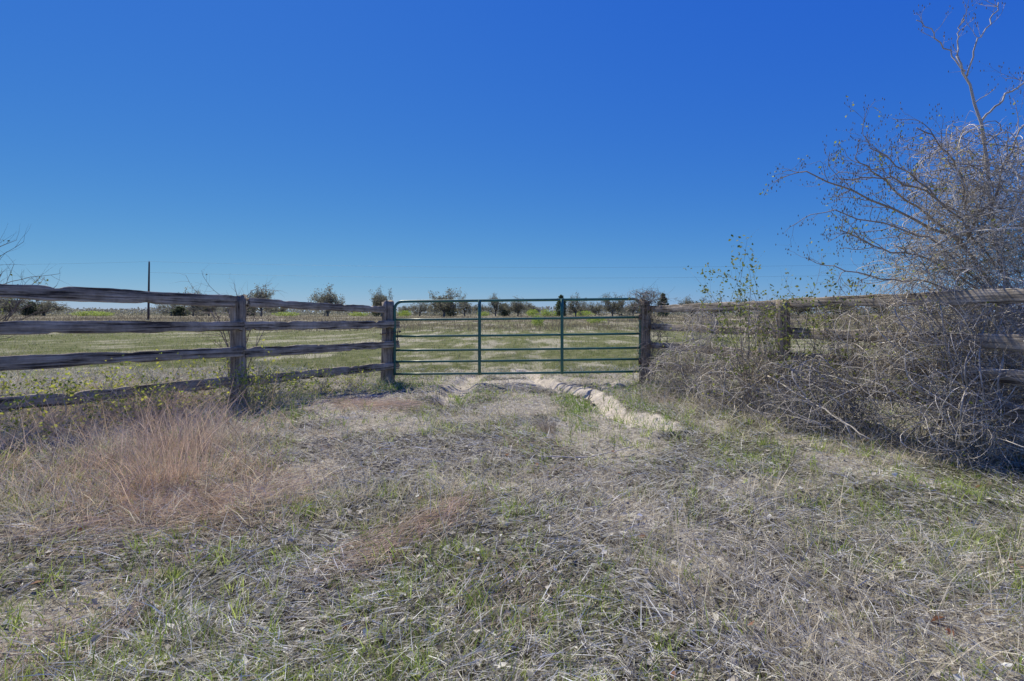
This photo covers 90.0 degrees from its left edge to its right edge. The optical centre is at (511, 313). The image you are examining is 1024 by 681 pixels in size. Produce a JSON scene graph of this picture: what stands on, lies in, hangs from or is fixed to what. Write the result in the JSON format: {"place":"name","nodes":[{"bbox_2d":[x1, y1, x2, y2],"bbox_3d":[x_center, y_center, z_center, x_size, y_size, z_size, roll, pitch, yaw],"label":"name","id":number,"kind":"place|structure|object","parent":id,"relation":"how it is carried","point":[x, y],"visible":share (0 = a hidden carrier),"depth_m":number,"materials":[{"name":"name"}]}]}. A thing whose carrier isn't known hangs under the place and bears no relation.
{"place":"outdoors","nodes":[
{"label":"outdoors","id":0,"kind":"place"},
{"bbox_2d":[0,313,1023,680],"bbox_3d":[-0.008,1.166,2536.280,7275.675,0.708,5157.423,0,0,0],"label":"ground","id":1,"kind":"structure","parent":0,"point":[596,395],"depth_m":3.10,"materials":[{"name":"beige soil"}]},
{"bbox_2d":[0,298,27,314],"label":"oak tree","id":2,"kind":"object","parent":1,"relation":"on","point":[5,308],"visible":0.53,"depth_m":189.15,"materials":[{"name":"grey plant"}]},
{"bbox_2d":[0,369,62,436],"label":"bramble bush","id":3,"kind":"object","parent":1,"relation":"on","point":[34,397],"visible":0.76,"depth_m":4.29,"materials":[{"name":"green plant"}]},
{"bbox_2d":[19,302,43,315],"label":"cedar tree","id":4,"kind":"object","parent":1,"relation":"on","point":[28,313],"visible":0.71,"depth_m":193.78,"materials":[{"name":"green plant"}]},
{"bbox_2d":[0,224,68,377],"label":"bare shrub","id":5,"kind":"object","parent":1,"relation":"on","point":[13,308],"visible":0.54,"depth_m":5.26,"materials":[{"name":"grey plant"}]},
{"bbox_2d":[0,352,73,418],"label":"bramble bush","id":6,"kind":"object","parent":1,"relation":"on","point":[3,385],"visible":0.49,"depth_m":4.95,"materials":[{"name":"green plant"}]},
{"bbox_2d":[0,411,85,476],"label":"dry grass clump","id":7,"kind":"object","parent":1,"relation":"on","point":[22,458],"visible":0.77,"depth_m":3.56,"materials":[{"name":"plant"}]},
{"bbox_2d":[0,392,86,448],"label":"dry grass clump","id":8,"kind":"object","parent":1,"relation":"on","point":[31,429],"visible":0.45,"depth_m":4.24,"materials":[{"name":"plant"}]},
{"bbox_2d":[19,299,71,315],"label":"oak tree","id":9,"kind":"object","parent":1,"relation":"on","point":[52,306],"visible":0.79,"depth_m":199.11,"materials":[{"name":"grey plant"}]},
{"bbox_2d":[9,381,87,426],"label":"dry grass clump","id":10,"kind":"object","parent":1,"relation":"on","point":[41,412],"visible":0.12,"depth_m":4.85,"materials":[{"name":"plant"}]},
{"bbox_2d":[0,456,98,510],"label":"dry grass clump","id":11,"kind":"object","parent":1,"relation":"on","point":[28,484],"visible":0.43,"depth_m":3.15,"materials":[{"name":"plant"}]},
{"bbox_2d":[0,389,117,441],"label":"dry grass clump","id":12,"kind":"object","parent":1,"relation":"on","point":[62,418],"visible":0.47,"depth_m":4.44,"materials":[{"name":"plant"}]},
{"bbox_2d":[0,363,118,424],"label":"bramble bush","id":13,"kind":"object","parent":1,"relation":"on","point":[57,381],"visible":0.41,"depth_m":4.74,"materials":[{"name":"green plant"}]},
{"bbox_2d":[0,372,132,451],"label":"bramble bush","id":14,"kind":"object","parent":1,"relation":"on","point":[23,401],"visible":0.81,"depth_m":4.27,"materials":[{"name":"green plant"}]},
{"bbox_2d":[0,479,136,542],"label":"dry grass clump","id":15,"kind":"object","parent":1,"relation":"on","point":[27,513],"visible":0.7,"depth_m":2.83,"materials":[{"name":"plant"}]},
{"bbox_2d":[2,432,149,488],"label":"dry grass clump","id":16,"kind":"object","parent":1,"relation":"on","point":[76,460],"visible":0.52,"depth_m":3.48,"materials":[{"name":"plant"}]},
{"bbox_2d":[66,311,110,315],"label":"pasture bush","id":17,"kind":"object","parent":1,"relation":"on","point":[83,312],"visible":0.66,"depth_m":188.14,"materials":[{"name":"green plant"}]},
{"bbox_2d":[36,405,149,459],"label":"dry grass clump","id":18,"kind":"object","parent":1,"relation":"on","point":[93,436],"visible":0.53,"depth_m":4.06,"materials":[{"name":"plant"}]},
{"bbox_2d":[88,311,113,316],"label":"pasture bush","id":19,"kind":"object","parent":1,"relation":"on","point":[101,314],"visible":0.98,"depth_m":179.21,"materials":[{"name":"green plant"}]},
{"bbox_2d":[35,348,167,409],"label":"bramble bush","id":20,"kind":"object","parent":1,"relation":"on","point":[68,373],"visible":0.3,"depth_m":5.64,"materials":[{"name":"green plant"}]},
{"bbox_2d":[35,362,171,422],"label":"bramble bush","id":21,"kind":"object","parent":1,"relation":"on","point":[109,380],"visible":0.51,"depth_m":4.93,"materials":[{"name":"green plant"}]},
{"bbox_2d":[54,385,165,419],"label":"dry grass clump","id":22,"kind":"object","parent":1,"relation":"on","point":[91,407],"visible":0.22,"depth_m":4.94,"materials":[{"name":"plant"}]},
{"bbox_2d":[41,464,181,522],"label":"dry grass clump","id":23,"kind":"object","parent":1,"relation":"on","point":[104,495],"visible":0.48,"depth_m":3.02,"materials":[{"name":"plant"}]},
{"bbox_2d":[33,410,206,474],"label":"dry grass clump","id":24,"kind":"object","parent":1,"relation":"on","point":[138,445],"visible":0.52,"depth_m":3.77,"materials":[{"name":"plant"}]},
{"bbox_2d":[67,362,199,419],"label":"bramble bush","id":25,"kind":"object","parent":1,"relation":"on","point":[92,387],"visible":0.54,"depth_m":5.14,"materials":[{"name":"green plant"}]},
{"bbox_2d":[42,402,227,492],"bbox_3d":[-2.340,0.876,3.245,1.203,0.666,1.080,0,0,9],"label":"dry grass clump","id":26,"kind":"object","parent":1,"relation":"on","point":[162,463],"visible":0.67,"depth_m":3.44,"materials":[{"name":"plant"}]},
{"bbox_2d":[88,374,185,430],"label":"bramble bush","id":27,"kind":"object","parent":1,"relation":"on","point":[130,405],"visible":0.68,"depth_m":4.84,"materials":[{"name":"green plant"}]},
{"bbox_2d":[97,389,186,432],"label":"dry grass clump","id":28,"kind":"object","parent":1,"relation":"on","point":[138,417],"visible":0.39,"depth_m":4.78,"materials":[{"name":"plant"}]},
{"bbox_2d":[147,261,149,319],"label":"utility pole","id":29,"kind":"object","parent":1,"relation":"on","point":[148,310],"visible":0.79,"depth_m":89.28,"materials":[{"name":"wood"}]},
{"bbox_2d":[150,272,926,277],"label":"power line","id":30,"kind":"object","parent":29,"relation":"attached to","point":[435,277],"visible":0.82,"depth_m":89.39,"materials":[{"name":"metal"}]},
{"bbox_2d":[105,352,208,418],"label":"bramble bush","id":31,"kind":"object","parent":1,"relation":"on","point":[161,392],"visible":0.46,"depth_m":5.36,"materials":[{"name":"green plant"}]},
{"bbox_2d":[87,464,250,532],"bbox_3d":[-2.028,1.100,3.082,0.840,0.263,0.894,0,0,0],"label":"dry grass clump","id":32,"kind":"object","parent":1,"relation":"on","point":[177,499],"visible":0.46,"depth_m":3.05,"materials":[{"name":"plant"}]},
{"bbox_2d":[150,304,188,315],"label":"oak tree","id":33,"kind":"object","parent":1,"relation":"on","point":[163,311],"visible":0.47,"depth_m":228.31,"materials":[{"name":"grey plant"}]},
{"bbox_2d":[169,306,190,315],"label":"cedar tree","id":34,"kind":"object","parent":1,"relation":"on","point":[177,311],"visible":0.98,"depth_m":188.71,"materials":[{"name":"green plant"}]},
{"bbox_2d":[152,403,231,458],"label":"dry grass clump","id":35,"kind":"object","parent":1,"relation":"on","point":[193,436],"visible":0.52,"depth_m":4.18,"materials":[{"name":"plant"}]},
{"bbox_2d":[178,283,205,315],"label":"oak tree","id":36,"kind":"object","parent":1,"relation":"on","point":[195,309],"visible":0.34,"depth_m":189.25,"materials":[{"name":"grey plant"}]},
{"bbox_2d":[0,284,400,411],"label":"wooden fence","id":37,"kind":"object","parent":1,"relation":"on","point":[237,326],"visible":0.88,"depth_m":5.73,"materials":[{"name":"wood"}]},
{"bbox_2d":[380,298,641,374],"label":"farm gate","id":38,"kind":"structure","parent":37,"relation":"attached to","point":[479,335],"depth_m":8.84,"materials":[{"name":"green metal"}]},
{"bbox_2d":[138,428,269,480],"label":"dry grass clump","id":39,"kind":"object","parent":1,"relation":"on","point":[203,460],"visible":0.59,"depth_m":3.79,"materials":[{"name":"plant"}]},
{"bbox_2d":[163,358,247,399],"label":"bramble bush","id":40,"kind":"object","parent":1,"relation":"on","point":[191,367],"visible":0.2,"depth_m":6.47,"materials":[{"name":"green plant"}]},
{"bbox_2d":[164,400,247,437],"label":"dry grass clump","id":41,"kind":"object","parent":1,"relation":"on","point":[209,423],"visible":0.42,"depth_m":4.83,"materials":[{"name":"plant"}]},
{"bbox_2d":[194,306,223,315],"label":"oak tree","id":42,"kind":"object","parent":1,"relation":"on","point":[206,309],"visible":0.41,"depth_m":213.24,"materials":[{"name":"grey plant"}]},
{"bbox_2d":[163,353,282,410],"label":"bramble bush","id":43,"kind":"object","parent":1,"relation":"on","point":[238,383],"visible":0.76,"depth_m":5.92,"materials":[{"name":"green plant"}]},
{"bbox_2d":[174,264,294,372],"bbox_3d":[-3.763,0.205,7.011,1.622,1.828,1.791,0,0,24],"label":"bare shrub","id":44,"kind":"object","parent":1,"relation":"on","point":[226,341],"visible":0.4,"depth_m":6.90,"materials":[{"name":"brown plant"}]},
{"bbox_2d":[203,420,273,448],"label":"dry grass clump","id":45,"kind":"object","parent":1,"relation":"on","point":[246,435],"visible":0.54,"depth_m":4.64,"materials":[{"name":"plant"}]},
{"bbox_2d":[195,351,288,407],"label":"bramble bush","id":46,"kind":"object","parent":1,"relation":"on","point":[252,367],"visible":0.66,"depth_m":6.12,"materials":[{"name":"green plant"}]},
{"bbox_2d":[212,451,290,483],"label":"dry grass clump","id":47,"kind":"object","parent":1,"relation":"on","point":[257,470],"visible":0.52,"depth_m":3.76,"materials":[{"name":"plant"}]},
{"bbox_2d":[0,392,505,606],"bbox_3d":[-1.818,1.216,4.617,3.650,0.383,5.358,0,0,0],"label":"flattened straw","id":48,"kind":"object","parent":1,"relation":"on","point":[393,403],"visible":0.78,"depth_m":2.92,"materials":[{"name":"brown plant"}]},
{"bbox_2d":[204,339,301,408],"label":"bramble bush","id":49,"kind":"object","parent":1,"relation":"on","point":[263,384],"visible":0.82,"depth_m":6.09,"materials":[{"name":"green plant"}]},
{"bbox_2d":[247,283,280,315],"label":"oak tree","id":50,"kind":"object","parent":1,"relation":"on","point":[262,296],"visible":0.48,"depth_m":180.17,"materials":[{"name":"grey plant"}]},
{"bbox_2d":[239,359,316,401],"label":"bramble bush","id":51,"kind":"object","parent":1,"relation":"on","point":[295,378],"visible":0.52,"depth_m":6.63,"materials":[{"name":"green plant"}]},
{"bbox_2d":[266,308,291,313],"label":"oak tree","id":52,"kind":"object","parent":1,"relation":"on","point":[279,309],"visible":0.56,"depth_m":288.78,"materials":[{"name":"grey plant"}]},
{"bbox_2d":[260,384,311,404],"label":"dry grass clump","id":53,"kind":"object","parent":1,"relation":"on","point":[298,399],"visible":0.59,"depth_m":6.40,"materials":[{"name":"plant"}]},
{"bbox_2d":[272,312,299,316],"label":"pasture bush","id":54,"kind":"object","parent":1,"relation":"on","point":[286,313],"visible":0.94,"depth_m":189.33,"materials":[{"name":"green plant"}]},
{"bbox_2d":[289,364,343,395],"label":"bramble bush","id":55,"kind":"object","parent":1,"relation":"on","point":[320,388],"visible":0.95,"depth_m":7.27,"materials":[{"name":"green plant"}]},
{"bbox_2d":[308,283,344,315],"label":"oak tree","id":56,"kind":"object","parent":1,"relation":"on","point":[329,298],"visible":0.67,"depth_m":184.16,"materials":[{"name":"green plant"}]},
{"bbox_2d":[306,415,356,438],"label":"dry grass clump","id":57,"kind":"object","parent":1,"relation":"on","point":[329,429],"visible":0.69,"depth_m":5.01,"materials":[{"name":"plant"}]},
{"bbox_2d":[333,359,375,390],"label":"bramble bush","id":58,"kind":"object","parent":1,"relation":"on","point":[349,379],"visible":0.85,"depth_m":7.86,"materials":[{"name":"green plant"}]},
{"bbox_2d":[321,471,391,505],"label":"dry grass clump","id":59,"kind":"object","parent":1,"relation":"on","point":[353,490],"visible":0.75,"depth_m":3.23,"materials":[{"name":"plant"}]},
{"bbox_2d":[331,394,383,411],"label":"dry grass clump","id":60,"kind":"object","parent":1,"relation":"on","point":[352,403],"visible":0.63,"depth_m":6.36,"materials":[{"name":"plant"}]},
{"bbox_2d":[369,286,392,315],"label":"oak tree","id":61,"kind":"object","parent":1,"relation":"on","point":[378,300],"visible":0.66,"depth_m":168.83,"materials":[{"name":"green plant"}]},
{"bbox_2d":[396,310,412,316],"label":"pasture bush","id":62,"kind":"object","parent":1,"relation":"on","point":[402,313],"visible":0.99,"depth_m":169.18,"materials":[{"name":"green plant"}]},
{"bbox_2d":[406,303,430,315],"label":"oak tree","id":63,"kind":"object","parent":1,"relation":"on","point":[420,308],"visible":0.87,"depth_m":219.69,"materials":[{"name":"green plant"}]},
{"bbox_2d":[422,287,466,316],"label":"oak tree","id":64,"kind":"object","parent":1,"relation":"on","point":[445,307],"visible":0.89,"depth_m":173.71,"materials":[{"name":"green plant"}]},
{"bbox_2d":[456,297,477,315],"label":"oak tree","id":65,"kind":"object","parent":1,"relation":"on","point":[467,308],"visible":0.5,"depth_m":199.40,"materials":[{"name":"green plant"}]},
{"bbox_2d":[481,293,507,315],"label":"oak tree","id":66,"kind":"object","parent":1,"relation":"on","point":[494,306],"visible":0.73,"depth_m":189.64,"materials":[{"name":"green plant"}]},
{"bbox_2d":[497,304,510,315],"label":"cedar tree","id":67,"kind":"object","parent":1,"relation":"on","point":[507,313],"visible":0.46,"depth_m":208.92,"materials":[{"name":"green plant"}]},
{"bbox_2d":[0,305,1019,315],"bbox_3d":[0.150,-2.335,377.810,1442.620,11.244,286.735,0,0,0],"label":"distant wood","id":68,"kind":"object","parent":1,"relation":"on","point":[132,311],"visible":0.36,"depth_m":264.97,"materials":[{"name":"green plant"}]},
{"bbox_2d":[0,314,1022,383],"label":"field grass","id":69,"kind":"structure","parent":1,"relation":"on","point":[410,325],"depth_m":28.09,"materials":[{"name":"plant"}]},
{"bbox_2d":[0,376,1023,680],"bbox_3d":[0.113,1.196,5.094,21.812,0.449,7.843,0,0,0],"label":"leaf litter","id":70,"kind":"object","parent":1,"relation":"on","point":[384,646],"visible":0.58,"depth_m":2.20,"materials":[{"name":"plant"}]},
{"bbox_2d":[504,297,532,315],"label":"oak tree","id":71,"kind":"object","parent":1,"relation":"on","point":[519,307],"visible":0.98,"depth_m":198.72,"materials":[{"name":"green plant"}]},
{"bbox_2d":[520,303,548,312],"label":"oak tree","id":72,"kind":"object","parent":1,"relation":"on","point":[534,307],"visible":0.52,"depth_m":287.92,"materials":[{"name":"green plant"}]},
{"bbox_2d":[531,314,543,326],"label":"pasture bush","id":73,"kind":"object","parent":1,"relation":"on","point":[536,322],"visible":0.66,"depth_m":44.88,"materials":[{"name":"green plant"}]},
{"bbox_2d":[527,409,557,433],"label":"dry grass clump","id":74,"kind":"object","parent":1,"relation":"on","point":[543,428],"visible":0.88,"depth_m":5.15,"materials":[{"name":"plant"}]},
{"bbox_2d":[554,294,567,316],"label":"cedar tree","id":75,"kind":"object","parent":1,"relation":"on","point":[558,307],"visible":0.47,"depth_m":179.48,"materials":[{"name":"green plant"}]},
{"bbox_2d":[566,292,587,316],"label":"oak tree","id":76,"kind":"object","parent":1,"relation":"on","point":[570,305],"visible":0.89,"depth_m":184.56,"materials":[{"name":"green plant"}]},
{"bbox_2d":[572,387,595,406],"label":"fallen branch","id":77,"kind":"object","parent":1,"relation":"on","point":[593,404],"visible":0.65,"depth_m":7.27,"materials":[{"name":"beige wood"}]},
{"bbox_2d":[537,446,633,461],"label":"fallen branch","id":78,"kind":"object","parent":1,"relation":"on","point":[587,456],"visible":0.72,"depth_m":4.25,"materials":[{"name":"brown wood"}]},
{"bbox_2d":[585,301,606,315],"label":"oak tree","id":79,"kind":"object","parent":1,"relation":"on","point":[595,310],"visible":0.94,"depth_m":219.14,"materials":[{"name":"green plant"}]},
{"bbox_2d":[595,292,631,315],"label":"oak tree","id":80,"kind":"object","parent":1,"relation":"on","point":[611,306],"visible":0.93,"depth_m":183.77,"materials":[{"name":"green plant"}]},
{"bbox_2d":[621,301,638,315],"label":"oak tree","id":81,"kind":"object","parent":1,"relation":"on","point":[632,309],"visible":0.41,"depth_m":209.64,"materials":[{"name":"green plant"}]},
{"bbox_2d":[622,281,683,382],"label":"bramble bush","id":82,"kind":"object","parent":1,"relation":"on","point":[646,302],"visible":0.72,"depth_m":8.71,"materials":[{"name":"brown plant"}]},
{"bbox_2d":[636,388,684,404],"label":"dry grass clump","id":83,"kind":"object","parent":1,"relation":"on","point":[661,398],"visible":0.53,"depth_m":6.73,"materials":[{"name":"plant"}]},
{"bbox_2d":[656,293,669,316],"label":"cedar tree","id":84,"kind":"object","parent":1,"relation":"on","point":[664,314],"visible":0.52,"depth_m":169.40,"materials":[{"name":"green plant"}]},
{"bbox_2d":[628,303,738,401],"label":"bramble bush","id":85,"kind":"object","parent":1,"relation":"on","point":[694,349],"visible":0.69,"depth_m":7.36,"materials":[{"name":"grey plant"}]},
{"bbox_2d":[675,294,708,315],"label":"oak tree","id":86,"kind":"object","parent":1,"relation":"on","point":[687,301],"visible":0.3,"depth_m":188.13,"materials":[{"name":"green plant"}]},
{"bbox_2d":[671,387,727,410],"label":"dry grass clump","id":87,"kind":"object","parent":1,"relation":"on","point":[687,403],"visible":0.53,"depth_m":6.35,"materials":[{"name":"plant"}]},
{"bbox_2d":[667,295,822,416],"bbox_3d":[2.800,0.562,6.255,1.609,1.614,2.028,0,0,0],"label":"bramble bush","id":88,"kind":"object","parent":1,"relation":"on","point":[736,394],"visible":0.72,"depth_m":6.18,"materials":[{"name":"grey plant"}]},
{"bbox_2d":[683,232,811,413],"bbox_3d":[2.825,0.113,5.951,1.565,2.149,1.491,0,0,0],"label":"leafy shrub","id":89,"kind":"object","parent":1,"relation":"on","point":[740,324],"visible":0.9,"depth_m":5.85,"materials":[{"name":"green plant"}]},
{"bbox_2d":[741,404,790,426],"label":"dry grass clump","id":90,"kind":"object","parent":1,"relation":"on","point":[769,416],"visible":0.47,"depth_m":5.48,"materials":[{"name":"plant"}]},
{"bbox_2d":[778,296,819,315],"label":"oak tree","id":91,"kind":"object","parent":1,"relation":"on","point":[802,310],"visible":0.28,"depth_m":198.81,"materials":[{"name":"green plant"}]},
{"bbox_2d":[768,375,870,439],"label":"fallen branch","id":92,"kind":"object","parent":1,"relation":"on","point":[836,417],"visible":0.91,"depth_m":4.78,"materials":[{"name":"grey wood"}]},
{"bbox_2d":[716,246,926,427],"bbox_3d":[3.163,0.227,5.148,2.096,1.988,1.636,0,0,0],"label":"leafy shrub","id":93,"kind":"object","parent":1,"relation":"on","point":[833,365],"visible":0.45,"depth_m":5.19,"materials":[{"name":"green plant"}]},
{"bbox_2d":[721,236,940,418],"bbox_3d":[3.122,0.159,5.476,2.040,2.083,1.682,0,0,0],"label":"leafy shrub","id":94,"kind":"object","parent":1,"relation":"on","point":[822,341],"visible":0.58,"depth_m":5.49,"materials":[{"name":"green plant"}]},
{"bbox_2d":[639,288,1023,419],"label":"wooden fence","id":95,"kind":"object","parent":1,"relation":"on","point":[1004,296],"visible":0.44,"depth_m":4.96,"materials":[{"name":"wood"}]},
{"bbox_2d":[807,424,866,442],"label":"dry grass clump","id":96,"kind":"object","parent":1,"relation":"on","point":[837,434],"visible":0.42,"depth_m":4.81,"materials":[{"name":"plant"}]},
{"bbox_2d":[820,306,867,316],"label":"oak tree","id":97,"kind":"object","parent":1,"relation":"on","point":[834,308],"visible":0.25,"depth_m":188.35,"materials":[{"name":"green plant"}]},
{"bbox_2d":[739,302,955,447],"bbox_3d":[3.294,0.565,5.156,1.463,1.518,1.966,0,0,-34],"label":"bramble bush","id":98,"kind":"object","parent":1,"relation":"on","point":[836,403],"visible":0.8,"depth_m":5.01,"materials":[{"name":"grey plant"}]},
{"bbox_2d":[759,60,1023,433],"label":"bare tree","id":99,"kind":"object","parent":1,"relation":"on","point":[903,184],"visible":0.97,"depth_m":4.70,"materials":[{"name":"grey plant"}]},
{"bbox_2d":[851,108,1023,469],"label":"vine thicket","id":100,"kind":"object","parent":1,"relation":"on","point":[969,425],"visible":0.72,"depth_m":4.43,"materials":[{"name":"grey plant"}]},
{"bbox_2d":[913,0,1023,441],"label":"bare tree","id":101,"kind":"object","parent":1,"relation":"on","point":[960,65],"visible":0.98,"depth_m":4.59,"materials":[{"name":"brown plant"}]},
{"bbox_2d":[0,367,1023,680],"bbox_3d":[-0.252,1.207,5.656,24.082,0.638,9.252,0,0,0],"label":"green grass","id":102,"kind":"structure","parent":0,"point":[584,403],"depth_m":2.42,"materials":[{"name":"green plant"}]},
{"bbox_2d":[0,0,1023,312],"label":"sky","id":103,"kind":"structure","parent":0,"point":[508,149],"materials":[{"name":"blue"}]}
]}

